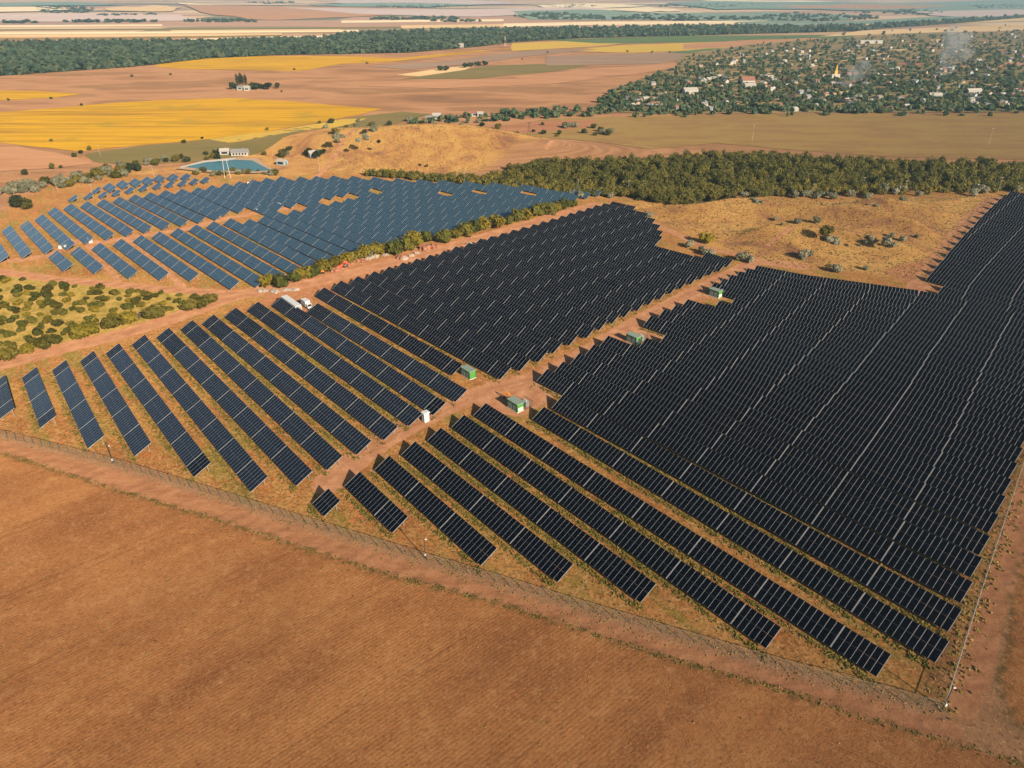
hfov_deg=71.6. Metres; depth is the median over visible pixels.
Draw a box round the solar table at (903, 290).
[870,284,918,298]
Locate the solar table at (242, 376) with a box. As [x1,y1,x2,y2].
[227,364,256,389]
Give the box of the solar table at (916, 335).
[888,324,940,346]
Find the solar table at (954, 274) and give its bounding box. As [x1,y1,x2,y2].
[933,266,976,282]
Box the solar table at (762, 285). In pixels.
[728,275,771,289]
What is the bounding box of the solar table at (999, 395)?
[972,382,1023,408]
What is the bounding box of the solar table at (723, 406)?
[692,388,748,420]
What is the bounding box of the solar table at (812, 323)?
[786,313,833,332]
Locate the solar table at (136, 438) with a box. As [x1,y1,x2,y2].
[124,424,150,455]
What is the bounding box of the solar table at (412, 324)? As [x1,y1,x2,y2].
[399,315,427,334]
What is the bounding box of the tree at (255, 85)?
[252,83,258,89]
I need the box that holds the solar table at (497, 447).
[483,436,530,473]
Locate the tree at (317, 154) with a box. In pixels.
[313,149,321,157]
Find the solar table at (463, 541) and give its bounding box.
[440,512,496,564]
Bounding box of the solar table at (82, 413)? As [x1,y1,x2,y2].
[70,399,94,428]
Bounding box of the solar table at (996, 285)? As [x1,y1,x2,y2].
[972,276,1018,293]
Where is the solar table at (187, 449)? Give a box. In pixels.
[171,431,201,465]
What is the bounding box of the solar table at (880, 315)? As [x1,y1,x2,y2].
[850,305,898,324]
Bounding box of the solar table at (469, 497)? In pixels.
[433,466,482,509]
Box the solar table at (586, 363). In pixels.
[570,353,601,374]
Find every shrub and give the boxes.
[0,346,17,360]
[18,342,34,353]
[33,336,50,349]
[46,334,62,343]
[69,321,89,338]
[82,319,99,333]
[98,316,126,328]
[119,309,137,323]
[141,303,164,318]
[157,307,166,317]
[179,297,196,310]
[191,296,210,308]
[202,293,217,303]
[257,273,273,286]
[273,273,288,287]
[287,272,300,281]
[293,265,312,278]
[307,265,321,277]
[313,258,332,271]
[329,255,343,267]
[339,252,353,261]
[348,250,362,261]
[355,244,372,256]
[367,241,380,253]
[380,243,390,253]
[385,238,404,254]
[400,234,414,249]
[404,230,422,245]
[420,231,431,241]
[435,229,452,242]
[450,226,462,237]
[459,222,473,237]
[468,219,481,232]
[477,215,490,229]
[488,214,505,228]
[505,215,513,224]
[510,208,523,221]
[522,208,533,220]
[531,203,544,215]
[538,201,557,215]
[551,201,561,211]
[558,198,570,208]
[570,200,577,206]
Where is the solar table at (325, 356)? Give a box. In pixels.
[310,345,340,368]
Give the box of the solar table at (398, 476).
[375,456,418,496]
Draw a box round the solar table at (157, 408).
[144,394,171,423]
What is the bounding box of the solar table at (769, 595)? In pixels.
[754,578,844,645]
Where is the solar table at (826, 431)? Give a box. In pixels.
[805,417,870,454]
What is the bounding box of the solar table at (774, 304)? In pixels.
[753,296,797,313]
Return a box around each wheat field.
[0,33,281,37]
[105,5,178,11]
[171,29,340,30]
[401,24,511,27]
[866,18,1023,24]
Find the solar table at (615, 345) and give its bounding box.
[599,336,630,355]
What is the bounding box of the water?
[187,160,268,170]
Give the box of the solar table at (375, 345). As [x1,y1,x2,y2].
[361,334,391,356]
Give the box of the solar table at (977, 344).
[941,330,995,353]
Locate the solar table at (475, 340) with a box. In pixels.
[459,330,491,351]
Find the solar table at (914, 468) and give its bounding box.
[861,441,933,482]
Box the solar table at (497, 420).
[474,403,516,434]
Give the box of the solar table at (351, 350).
[336,339,365,361]
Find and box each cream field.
[0,6,71,11]
[0,24,161,26]
[0,30,357,33]
[15,36,321,41]
[179,3,283,4]
[341,19,502,22]
[503,21,748,26]
[538,3,642,7]
[599,7,681,11]
[706,0,829,1]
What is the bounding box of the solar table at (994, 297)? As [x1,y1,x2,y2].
[965,288,1012,303]
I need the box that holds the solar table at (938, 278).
[926,272,970,286]
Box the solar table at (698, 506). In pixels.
[662,482,728,528]
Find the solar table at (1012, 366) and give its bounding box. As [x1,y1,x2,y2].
[985,354,1023,375]
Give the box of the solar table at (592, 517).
[558,488,622,537]
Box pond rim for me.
[176,157,271,172]
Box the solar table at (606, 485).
[583,472,644,517]
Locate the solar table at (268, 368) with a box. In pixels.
[253,356,281,380]
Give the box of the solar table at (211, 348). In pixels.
[199,337,224,359]
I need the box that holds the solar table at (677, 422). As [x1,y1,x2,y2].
[663,411,721,447]
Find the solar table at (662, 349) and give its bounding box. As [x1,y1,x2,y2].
[639,338,682,361]
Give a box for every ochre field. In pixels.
[490,113,1023,159]
[827,24,1023,35]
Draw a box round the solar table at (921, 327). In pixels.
[896,316,945,337]
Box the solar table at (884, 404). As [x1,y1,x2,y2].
[837,383,897,413]
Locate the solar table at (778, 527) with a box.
[734,493,807,544]
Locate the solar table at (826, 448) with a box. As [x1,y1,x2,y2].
[792,430,859,470]
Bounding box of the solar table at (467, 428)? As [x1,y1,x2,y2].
[452,415,494,448]
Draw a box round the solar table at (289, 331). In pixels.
[276,321,303,341]
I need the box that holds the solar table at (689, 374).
[663,360,714,389]
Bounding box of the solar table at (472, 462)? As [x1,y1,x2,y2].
[459,451,506,490]
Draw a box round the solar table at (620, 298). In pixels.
[605,290,635,306]
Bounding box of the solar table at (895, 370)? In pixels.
[862,356,916,381]
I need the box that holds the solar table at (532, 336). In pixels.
[517,327,550,347]
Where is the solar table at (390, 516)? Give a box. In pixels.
[374,500,407,532]
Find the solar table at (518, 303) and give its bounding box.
[503,295,532,312]
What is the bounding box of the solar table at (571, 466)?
[542,446,595,485]
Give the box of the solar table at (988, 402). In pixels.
[968,392,1023,421]
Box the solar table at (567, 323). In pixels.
[550,314,583,332]
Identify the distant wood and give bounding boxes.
[1,19,38,23]
[34,5,93,12]
[62,18,157,22]
[97,12,157,15]
[183,18,256,21]
[247,1,294,3]
[370,15,460,19]
[376,4,467,7]
[430,18,481,21]
[514,11,604,19]
[601,13,766,20]
[658,3,758,7]
[744,11,879,21]
[855,8,942,14]
[970,4,1021,7]
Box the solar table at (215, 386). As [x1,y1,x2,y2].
[201,373,229,400]
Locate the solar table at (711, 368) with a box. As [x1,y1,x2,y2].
[676,351,726,377]
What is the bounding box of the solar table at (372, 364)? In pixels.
[355,352,387,376]
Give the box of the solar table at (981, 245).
[958,238,1001,252]
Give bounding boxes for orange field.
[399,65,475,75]
[683,38,819,48]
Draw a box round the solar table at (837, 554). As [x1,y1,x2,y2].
[796,527,879,584]
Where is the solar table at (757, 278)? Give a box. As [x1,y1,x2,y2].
[737,271,776,284]
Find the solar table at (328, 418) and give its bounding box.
[309,402,344,431]
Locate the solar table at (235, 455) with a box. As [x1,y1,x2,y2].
[218,438,252,473]
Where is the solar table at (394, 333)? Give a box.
[380,324,408,343]
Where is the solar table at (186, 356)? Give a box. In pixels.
[174,345,199,368]
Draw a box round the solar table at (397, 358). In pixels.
[381,346,413,369]
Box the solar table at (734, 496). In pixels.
[680,464,745,509]
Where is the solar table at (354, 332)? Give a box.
[341,323,369,343]
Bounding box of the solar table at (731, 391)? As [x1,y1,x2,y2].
[706,377,762,408]
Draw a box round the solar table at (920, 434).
[881,414,949,450]
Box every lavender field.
[0,13,200,21]
[285,7,606,16]
[326,0,522,3]
[917,9,1023,16]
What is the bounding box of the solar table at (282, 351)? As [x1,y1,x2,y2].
[268,340,296,362]
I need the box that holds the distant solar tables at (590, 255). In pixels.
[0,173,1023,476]
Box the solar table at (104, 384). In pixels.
[92,371,115,398]
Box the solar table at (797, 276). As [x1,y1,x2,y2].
[790,273,822,279]
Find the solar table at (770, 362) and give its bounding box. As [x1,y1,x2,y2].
[742,349,794,375]
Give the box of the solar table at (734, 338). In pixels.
[710,327,758,349]
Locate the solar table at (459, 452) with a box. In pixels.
[427,427,471,463]
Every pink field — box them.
[0,146,92,170]
[185,5,424,19]
[364,77,611,87]
[513,63,676,77]
[783,4,946,8]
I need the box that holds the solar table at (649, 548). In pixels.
[609,522,679,577]
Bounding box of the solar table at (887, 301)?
[862,293,909,311]
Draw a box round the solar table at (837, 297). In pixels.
[814,289,858,304]
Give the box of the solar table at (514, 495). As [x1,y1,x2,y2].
[494,476,549,522]
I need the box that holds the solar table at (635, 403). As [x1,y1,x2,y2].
[618,391,672,424]
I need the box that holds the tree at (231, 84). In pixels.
[229,82,233,89]
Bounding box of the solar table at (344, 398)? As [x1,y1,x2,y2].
[324,382,357,409]
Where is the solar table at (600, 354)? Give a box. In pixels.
[585,345,615,364]
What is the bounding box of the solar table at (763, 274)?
[745,268,780,279]
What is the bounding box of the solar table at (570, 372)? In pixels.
[554,362,586,383]
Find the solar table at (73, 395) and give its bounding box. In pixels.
[62,382,85,409]
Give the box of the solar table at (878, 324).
[844,311,893,331]
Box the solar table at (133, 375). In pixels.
[120,363,144,388]
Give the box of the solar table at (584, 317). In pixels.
[566,307,597,325]
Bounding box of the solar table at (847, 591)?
[779,550,864,611]
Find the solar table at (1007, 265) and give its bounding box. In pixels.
[988,258,1023,272]
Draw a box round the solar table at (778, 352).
[753,340,803,365]
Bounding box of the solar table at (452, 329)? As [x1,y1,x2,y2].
[437,319,467,339]
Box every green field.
[0,2,123,5]
[85,112,428,164]
[210,118,365,142]
[315,3,474,6]
[405,64,588,78]
[511,41,620,50]
[513,9,852,20]
[556,35,853,42]
[583,42,728,52]
[668,48,721,53]
[671,0,1023,11]
[739,16,967,24]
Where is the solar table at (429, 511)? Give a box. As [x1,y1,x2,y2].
[405,482,454,527]
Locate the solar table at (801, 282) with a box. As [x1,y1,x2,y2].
[779,276,821,288]
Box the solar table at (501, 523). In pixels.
[469,495,524,542]
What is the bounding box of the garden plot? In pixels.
[897,62,924,65]
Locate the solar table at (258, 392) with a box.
[244,379,274,405]
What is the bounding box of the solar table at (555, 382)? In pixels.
[537,369,572,394]
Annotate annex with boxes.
[743,82,755,88]
[928,92,942,96]
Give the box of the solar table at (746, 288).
[725,280,765,295]
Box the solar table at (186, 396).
[172,383,200,411]
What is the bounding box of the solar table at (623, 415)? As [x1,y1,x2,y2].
[604,402,658,437]
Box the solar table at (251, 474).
[237,460,267,491]
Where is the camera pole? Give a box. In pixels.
[942,685,955,708]
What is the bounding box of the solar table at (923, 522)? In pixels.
[904,503,990,554]
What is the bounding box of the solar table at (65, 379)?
[55,366,76,392]
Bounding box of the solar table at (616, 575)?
[585,543,655,602]
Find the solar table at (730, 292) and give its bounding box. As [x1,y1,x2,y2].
[719,285,758,302]
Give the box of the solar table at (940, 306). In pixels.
[913,296,961,315]
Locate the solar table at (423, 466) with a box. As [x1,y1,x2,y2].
[401,441,445,479]
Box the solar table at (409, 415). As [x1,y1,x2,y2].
[397,404,421,425]
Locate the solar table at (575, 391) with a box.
[563,382,613,414]
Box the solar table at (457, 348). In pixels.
[440,336,472,359]
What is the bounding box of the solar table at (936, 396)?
[906,382,968,411]
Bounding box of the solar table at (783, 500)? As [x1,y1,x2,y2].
[750,475,823,523]
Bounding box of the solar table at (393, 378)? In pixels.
[377,366,410,391]
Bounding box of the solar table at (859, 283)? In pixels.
[824,277,869,286]
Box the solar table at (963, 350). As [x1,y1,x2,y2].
[935,338,991,363]
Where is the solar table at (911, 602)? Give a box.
[867,566,961,631]
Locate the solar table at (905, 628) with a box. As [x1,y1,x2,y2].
[852,593,948,662]
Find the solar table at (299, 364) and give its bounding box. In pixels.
[285,353,315,377]
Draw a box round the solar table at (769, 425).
[740,408,801,444]
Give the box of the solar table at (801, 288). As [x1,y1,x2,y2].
[774,280,816,294]
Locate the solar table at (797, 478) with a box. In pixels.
[765,460,836,504]
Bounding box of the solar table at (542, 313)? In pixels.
[526,304,557,322]
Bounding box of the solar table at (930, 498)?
[916,484,998,532]
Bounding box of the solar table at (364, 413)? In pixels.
[346,398,381,427]
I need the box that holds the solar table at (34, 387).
[24,374,45,400]
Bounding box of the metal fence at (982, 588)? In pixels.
[945,462,1023,701]
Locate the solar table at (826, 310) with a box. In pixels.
[802,300,847,318]
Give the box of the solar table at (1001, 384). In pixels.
[977,373,1023,396]
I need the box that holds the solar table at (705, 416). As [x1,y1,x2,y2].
[677,399,735,434]
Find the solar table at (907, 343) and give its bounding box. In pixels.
[881,332,933,354]
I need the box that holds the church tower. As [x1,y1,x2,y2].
[831,64,839,77]
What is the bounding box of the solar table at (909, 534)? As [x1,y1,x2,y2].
[894,521,981,577]
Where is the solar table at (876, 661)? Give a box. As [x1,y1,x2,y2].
[831,626,890,676]
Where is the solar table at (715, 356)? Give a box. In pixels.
[688,343,737,367]
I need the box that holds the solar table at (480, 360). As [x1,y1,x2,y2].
[463,348,497,371]
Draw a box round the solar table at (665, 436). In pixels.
[647,424,706,462]
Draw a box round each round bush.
[7,194,22,206]
[18,197,32,208]
[698,231,714,243]
[819,225,834,235]
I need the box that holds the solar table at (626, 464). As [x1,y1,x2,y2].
[612,453,672,495]
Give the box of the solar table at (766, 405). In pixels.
[753,396,813,430]
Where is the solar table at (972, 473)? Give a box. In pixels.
[934,452,1011,494]
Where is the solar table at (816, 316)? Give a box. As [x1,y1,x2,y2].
[793,307,839,327]
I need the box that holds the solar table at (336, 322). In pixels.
[323,312,350,331]
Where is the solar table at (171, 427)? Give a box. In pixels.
[157,412,185,443]
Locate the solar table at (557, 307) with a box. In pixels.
[541,298,572,315]
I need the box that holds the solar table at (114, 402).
[102,387,126,416]
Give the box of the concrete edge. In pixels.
[181,158,234,167]
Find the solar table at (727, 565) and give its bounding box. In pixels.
[688,537,767,596]
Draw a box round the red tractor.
[335,260,348,266]
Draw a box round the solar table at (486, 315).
[471,307,501,324]
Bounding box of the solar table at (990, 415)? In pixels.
[963,402,1023,435]
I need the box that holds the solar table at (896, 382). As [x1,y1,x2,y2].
[855,364,911,391]
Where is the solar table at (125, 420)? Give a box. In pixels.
[112,405,138,436]
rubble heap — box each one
[257,288,269,292]
[270,289,279,293]
[370,254,379,258]
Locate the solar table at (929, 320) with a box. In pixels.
[902,310,951,329]
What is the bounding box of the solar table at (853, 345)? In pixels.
[822,333,873,355]
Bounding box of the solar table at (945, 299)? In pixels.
[918,291,965,307]
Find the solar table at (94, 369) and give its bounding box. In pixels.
[84,357,105,381]
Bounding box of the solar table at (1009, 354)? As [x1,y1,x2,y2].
[991,345,1023,363]
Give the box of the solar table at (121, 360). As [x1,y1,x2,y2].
[110,349,133,372]
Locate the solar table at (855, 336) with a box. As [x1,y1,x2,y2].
[829,326,879,348]
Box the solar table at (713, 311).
[691,302,733,320]
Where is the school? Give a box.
[739,75,755,82]
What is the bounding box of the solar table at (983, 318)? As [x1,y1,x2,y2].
[957,308,1008,328]
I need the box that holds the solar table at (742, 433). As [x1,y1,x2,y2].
[726,421,788,459]
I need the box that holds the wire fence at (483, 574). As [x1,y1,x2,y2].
[1,430,945,711]
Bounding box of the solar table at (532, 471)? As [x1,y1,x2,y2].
[519,460,571,501]
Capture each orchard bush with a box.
[0,302,8,307]
[0,315,6,320]
[1,277,10,282]
[2,330,16,337]
[6,317,14,322]
[7,342,16,346]
[10,287,22,292]
[11,307,19,312]
[12,290,22,296]
[13,298,22,304]
[16,320,27,325]
[16,325,25,331]
[21,290,31,294]
[21,306,31,310]
[21,311,30,316]
[23,301,33,306]
[25,317,36,322]
[25,336,34,343]
[28,296,36,300]
[29,291,40,297]
[32,327,42,335]
[39,303,46,307]
[41,284,53,289]
[41,290,53,297]
[41,317,52,323]
[43,298,54,304]
[45,328,56,332]
[48,280,56,285]
[49,301,62,307]
[50,307,65,314]
[50,319,64,325]
[58,281,69,288]
[58,291,66,295]
[60,309,67,314]
[60,330,67,335]
[62,297,70,302]
[76,299,86,304]
[76,307,84,312]
[83,315,93,319]
[87,289,96,294]
[92,289,102,294]
[92,306,98,311]
[94,300,104,306]
[99,295,109,300]
[107,312,116,316]
[109,289,119,294]
[109,307,117,312]
[121,302,133,309]
[126,287,134,293]
[130,296,141,304]
[136,301,144,306]
[141,291,153,296]
[143,295,151,299]
[150,293,158,297]
[190,293,200,299]
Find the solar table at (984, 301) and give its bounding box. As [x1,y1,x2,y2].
[962,293,1010,310]
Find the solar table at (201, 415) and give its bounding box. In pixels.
[187,400,216,430]
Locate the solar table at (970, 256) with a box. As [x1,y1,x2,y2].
[946,249,991,264]
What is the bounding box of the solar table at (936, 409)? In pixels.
[898,391,962,423]
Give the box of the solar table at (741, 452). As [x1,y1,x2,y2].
[711,434,775,474]
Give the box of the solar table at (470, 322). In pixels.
[455,312,485,332]
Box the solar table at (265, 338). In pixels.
[252,328,278,349]
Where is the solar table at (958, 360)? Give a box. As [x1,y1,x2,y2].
[927,347,985,371]
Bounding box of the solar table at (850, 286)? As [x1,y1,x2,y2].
[825,279,869,295]
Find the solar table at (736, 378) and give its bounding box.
[719,367,773,396]
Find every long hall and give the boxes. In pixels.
[858,40,882,42]
[965,88,981,93]
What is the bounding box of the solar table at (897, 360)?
[868,347,923,371]
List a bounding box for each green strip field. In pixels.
[0,27,400,30]
[0,35,281,39]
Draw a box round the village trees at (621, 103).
[409,24,1023,123]
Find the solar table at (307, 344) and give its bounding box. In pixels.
[292,333,320,354]
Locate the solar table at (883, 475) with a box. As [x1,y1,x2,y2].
[850,456,925,499]
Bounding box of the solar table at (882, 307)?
[857,299,904,317]
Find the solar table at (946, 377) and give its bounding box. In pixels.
[917,364,977,390]
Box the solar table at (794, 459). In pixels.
[779,445,847,487]
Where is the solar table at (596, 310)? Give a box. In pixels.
[580,302,611,318]
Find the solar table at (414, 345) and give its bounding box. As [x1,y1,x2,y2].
[399,335,429,355]
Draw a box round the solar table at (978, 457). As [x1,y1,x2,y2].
[942,438,1017,477]
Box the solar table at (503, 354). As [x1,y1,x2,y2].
[483,341,516,364]
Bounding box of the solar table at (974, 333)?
[947,323,999,344]
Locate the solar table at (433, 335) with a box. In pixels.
[418,325,449,347]
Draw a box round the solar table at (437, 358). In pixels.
[420,346,451,369]
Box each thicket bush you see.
[2,185,11,191]
[8,179,23,187]
[16,182,28,188]
[17,187,24,192]
[22,178,31,183]
[28,184,40,191]
[38,181,46,187]
[39,176,49,183]
[50,177,60,185]
[58,182,65,187]
[63,178,74,185]
[72,174,84,181]
[82,172,91,178]
[92,170,103,175]
[101,165,111,171]
[109,169,121,177]
[120,169,128,176]
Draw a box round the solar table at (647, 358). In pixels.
[623,345,670,371]
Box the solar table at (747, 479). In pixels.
[696,448,761,490]
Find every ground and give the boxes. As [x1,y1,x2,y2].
[0,0,1023,767]
[594,30,1023,113]
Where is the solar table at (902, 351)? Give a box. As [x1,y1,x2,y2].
[875,340,928,362]
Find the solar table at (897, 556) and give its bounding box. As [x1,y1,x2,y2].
[881,542,972,602]
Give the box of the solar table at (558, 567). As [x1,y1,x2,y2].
[510,527,572,582]
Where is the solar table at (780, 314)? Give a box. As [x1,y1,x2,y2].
[746,302,789,319]
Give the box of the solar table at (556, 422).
[533,407,579,440]
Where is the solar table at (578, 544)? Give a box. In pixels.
[536,508,598,559]
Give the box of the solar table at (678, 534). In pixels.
[632,502,700,553]
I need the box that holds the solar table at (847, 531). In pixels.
[812,507,892,560]
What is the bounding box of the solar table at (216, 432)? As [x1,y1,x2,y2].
[202,418,233,450]
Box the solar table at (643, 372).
[608,354,656,381]
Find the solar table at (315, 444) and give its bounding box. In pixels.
[301,431,341,469]
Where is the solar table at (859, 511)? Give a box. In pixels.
[825,489,903,538]
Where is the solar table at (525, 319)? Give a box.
[510,310,540,328]
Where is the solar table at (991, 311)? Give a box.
[963,301,1013,319]
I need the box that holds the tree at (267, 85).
[263,82,271,89]
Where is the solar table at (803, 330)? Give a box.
[779,320,826,339]
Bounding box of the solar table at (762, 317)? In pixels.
[738,308,782,326]
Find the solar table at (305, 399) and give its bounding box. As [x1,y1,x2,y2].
[289,385,321,413]
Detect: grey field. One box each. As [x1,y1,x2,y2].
[370,49,594,69]
[545,53,682,64]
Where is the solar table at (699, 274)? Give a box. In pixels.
[673,264,705,279]
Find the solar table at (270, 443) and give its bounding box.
[252,425,285,458]
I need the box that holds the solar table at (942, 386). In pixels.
[912,373,971,400]
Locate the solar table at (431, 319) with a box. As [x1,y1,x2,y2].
[417,309,445,328]
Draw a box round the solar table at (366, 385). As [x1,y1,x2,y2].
[350,373,384,398]
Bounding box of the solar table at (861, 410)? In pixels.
[827,393,889,426]
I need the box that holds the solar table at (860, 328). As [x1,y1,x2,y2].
[836,319,885,340]
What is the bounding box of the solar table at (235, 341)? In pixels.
[222,331,248,352]
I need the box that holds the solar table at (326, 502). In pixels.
[312,488,339,515]
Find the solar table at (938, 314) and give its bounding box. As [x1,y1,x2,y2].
[907,303,955,321]
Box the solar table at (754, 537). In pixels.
[716,513,791,567]
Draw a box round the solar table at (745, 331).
[721,321,767,340]
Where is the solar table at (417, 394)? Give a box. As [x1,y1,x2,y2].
[399,381,435,408]
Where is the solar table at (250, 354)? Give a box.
[237,343,264,365]
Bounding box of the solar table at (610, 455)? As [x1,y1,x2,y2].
[569,428,623,465]
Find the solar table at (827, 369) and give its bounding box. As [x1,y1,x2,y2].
[798,355,852,382]
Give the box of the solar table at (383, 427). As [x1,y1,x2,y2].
[369,415,397,439]
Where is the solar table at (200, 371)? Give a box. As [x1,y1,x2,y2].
[187,359,213,383]
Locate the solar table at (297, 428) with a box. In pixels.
[280,412,314,444]
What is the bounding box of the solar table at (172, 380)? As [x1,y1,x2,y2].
[159,368,185,393]
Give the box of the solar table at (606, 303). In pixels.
[592,296,622,311]
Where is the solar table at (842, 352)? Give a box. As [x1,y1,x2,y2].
[815,340,866,364]
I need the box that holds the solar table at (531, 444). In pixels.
[505,423,553,458]
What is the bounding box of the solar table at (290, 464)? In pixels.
[271,445,311,485]
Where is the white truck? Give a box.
[301,298,311,309]
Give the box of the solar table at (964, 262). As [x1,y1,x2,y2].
[943,255,986,269]
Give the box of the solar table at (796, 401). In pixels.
[766,385,824,417]
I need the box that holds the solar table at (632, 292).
[616,285,646,299]
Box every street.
[598,47,915,108]
[701,81,1023,108]
[707,44,1022,58]
[937,61,1023,68]
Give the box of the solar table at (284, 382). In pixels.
[270,370,300,396]
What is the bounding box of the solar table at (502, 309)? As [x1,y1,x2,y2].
[487,300,516,318]
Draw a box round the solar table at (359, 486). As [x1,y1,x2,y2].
[345,472,389,514]
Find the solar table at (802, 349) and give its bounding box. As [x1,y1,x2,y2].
[763,334,812,355]
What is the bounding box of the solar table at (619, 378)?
[593,363,642,392]
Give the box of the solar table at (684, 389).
[648,370,700,400]
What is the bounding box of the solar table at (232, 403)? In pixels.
[217,389,246,417]
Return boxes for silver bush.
[644,211,653,217]
[685,239,693,247]
[698,246,704,251]
[702,248,715,254]
[735,252,749,260]
[740,191,749,196]
[746,255,753,262]
[790,190,799,197]
[794,218,801,223]
[797,249,809,259]
[801,189,811,196]
[812,192,820,198]
[813,216,820,222]
[819,191,828,196]
[823,235,833,241]
[828,192,837,198]
[832,264,842,271]
[847,189,855,196]
[864,192,872,198]
[869,237,878,243]
[881,183,888,190]
[881,236,891,243]
[888,241,897,246]
[892,188,899,193]
[896,185,908,190]
[899,196,907,201]
[899,235,906,241]
[915,190,922,195]
[968,188,977,196]
[973,184,986,192]
[980,187,989,193]
[1012,184,1022,191]
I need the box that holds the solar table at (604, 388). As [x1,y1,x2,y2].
[579,373,627,402]
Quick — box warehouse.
[681,87,698,92]
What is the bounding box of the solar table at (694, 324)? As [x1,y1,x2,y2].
[672,314,716,334]
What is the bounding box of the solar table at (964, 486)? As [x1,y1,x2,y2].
[925,467,1004,513]
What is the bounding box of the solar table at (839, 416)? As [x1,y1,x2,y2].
[816,405,880,440]
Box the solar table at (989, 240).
[968,234,1007,246]
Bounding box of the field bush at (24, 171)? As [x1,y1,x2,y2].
[20,169,27,174]
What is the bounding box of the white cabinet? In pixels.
[421,410,429,422]
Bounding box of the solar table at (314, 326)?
[301,316,327,336]
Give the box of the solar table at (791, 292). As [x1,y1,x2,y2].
[769,285,811,299]
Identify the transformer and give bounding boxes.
[522,396,532,409]
[638,332,647,340]
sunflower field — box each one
[0,90,77,99]
[0,98,380,150]
[154,56,393,70]
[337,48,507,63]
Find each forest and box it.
[0,13,1023,75]
[489,148,1023,203]
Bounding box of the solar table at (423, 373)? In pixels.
[403,359,438,384]
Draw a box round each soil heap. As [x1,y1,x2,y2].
[330,266,344,272]
[346,261,354,267]
[357,258,366,262]
[396,254,403,259]
[419,243,430,251]
[429,243,439,249]
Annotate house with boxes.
[219,147,229,154]
[230,147,249,155]
[243,85,250,90]
[276,158,287,165]
[307,148,317,157]
[432,112,440,118]
[471,109,476,116]
[477,110,483,116]
[796,89,803,93]
[967,92,977,96]
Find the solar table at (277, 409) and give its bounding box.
[261,395,293,424]
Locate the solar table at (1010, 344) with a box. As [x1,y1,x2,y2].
[996,337,1023,352]
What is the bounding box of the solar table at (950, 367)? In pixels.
[924,355,981,380]
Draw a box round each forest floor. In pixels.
[30,15,1023,72]
[500,154,1009,204]
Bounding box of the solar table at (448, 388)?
[428,374,466,401]
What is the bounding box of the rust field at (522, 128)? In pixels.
[491,119,596,133]
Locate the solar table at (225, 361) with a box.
[213,350,239,373]
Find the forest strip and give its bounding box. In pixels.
[364,168,621,196]
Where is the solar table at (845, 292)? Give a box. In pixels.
[819,284,863,298]
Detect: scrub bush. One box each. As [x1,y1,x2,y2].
[115,161,124,165]
[126,162,135,169]
[134,164,141,170]
[143,157,152,161]
[151,158,159,164]
[171,155,179,161]
[182,156,190,161]
[278,148,286,156]
[331,128,338,133]
[332,132,339,141]
[361,133,369,140]
[369,125,377,131]
[495,123,501,128]
[562,123,569,127]
[571,122,578,126]
[598,129,605,133]
[604,130,611,135]
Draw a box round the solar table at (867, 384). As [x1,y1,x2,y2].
[846,372,905,401]
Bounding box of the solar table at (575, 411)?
[552,395,597,426]
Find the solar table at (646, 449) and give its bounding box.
[631,437,691,478]
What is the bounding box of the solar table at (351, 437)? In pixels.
[331,420,370,454]
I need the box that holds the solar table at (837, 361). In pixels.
[807,348,859,372]
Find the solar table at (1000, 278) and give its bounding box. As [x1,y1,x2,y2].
[978,270,1022,286]
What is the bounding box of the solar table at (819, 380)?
[788,364,843,393]
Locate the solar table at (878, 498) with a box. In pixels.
[838,472,914,519]
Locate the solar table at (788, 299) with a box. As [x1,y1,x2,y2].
[762,290,804,306]
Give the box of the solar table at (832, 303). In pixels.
[808,294,853,312]
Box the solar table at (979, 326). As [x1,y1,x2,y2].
[952,316,1004,336]
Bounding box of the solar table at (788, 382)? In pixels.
[778,374,834,404]
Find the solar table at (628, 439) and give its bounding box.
[586,414,641,451]
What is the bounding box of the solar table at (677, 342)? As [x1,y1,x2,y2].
[660,333,693,352]
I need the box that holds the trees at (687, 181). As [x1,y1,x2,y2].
[531,149,1023,203]
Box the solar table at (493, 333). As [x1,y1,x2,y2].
[477,322,509,343]
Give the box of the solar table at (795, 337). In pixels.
[771,327,819,348]
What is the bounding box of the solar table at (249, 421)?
[233,406,265,437]
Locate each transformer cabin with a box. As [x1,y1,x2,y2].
[461,364,475,379]
[507,396,523,412]
[626,331,640,344]
[708,287,722,297]
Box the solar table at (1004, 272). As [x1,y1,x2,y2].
[983,265,1023,279]
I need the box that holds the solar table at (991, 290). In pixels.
[968,283,1014,298]
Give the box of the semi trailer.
[281,295,301,309]
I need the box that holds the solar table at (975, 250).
[952,243,997,257]
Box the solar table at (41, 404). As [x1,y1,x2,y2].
[30,390,52,418]
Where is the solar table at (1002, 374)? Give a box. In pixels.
[981,364,1023,385]
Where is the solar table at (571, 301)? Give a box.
[556,293,586,309]
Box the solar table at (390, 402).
[372,388,408,416]
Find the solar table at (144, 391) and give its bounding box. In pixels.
[132,378,157,405]
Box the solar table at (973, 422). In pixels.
[956,412,1023,446]
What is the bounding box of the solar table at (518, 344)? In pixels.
[501,333,534,356]
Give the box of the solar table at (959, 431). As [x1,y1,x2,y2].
[950,424,1022,461]
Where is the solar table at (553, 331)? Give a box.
[533,319,565,339]
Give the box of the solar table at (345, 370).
[330,358,361,382]
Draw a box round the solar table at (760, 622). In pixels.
[732,604,780,647]
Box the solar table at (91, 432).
[79,417,103,448]
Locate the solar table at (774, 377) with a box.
[731,358,784,384]
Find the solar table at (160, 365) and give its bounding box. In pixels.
[148,353,172,377]
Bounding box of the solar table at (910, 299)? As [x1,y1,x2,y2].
[868,287,915,304]
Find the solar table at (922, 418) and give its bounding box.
[891,403,956,436]
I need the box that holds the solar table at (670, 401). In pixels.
[633,381,686,412]

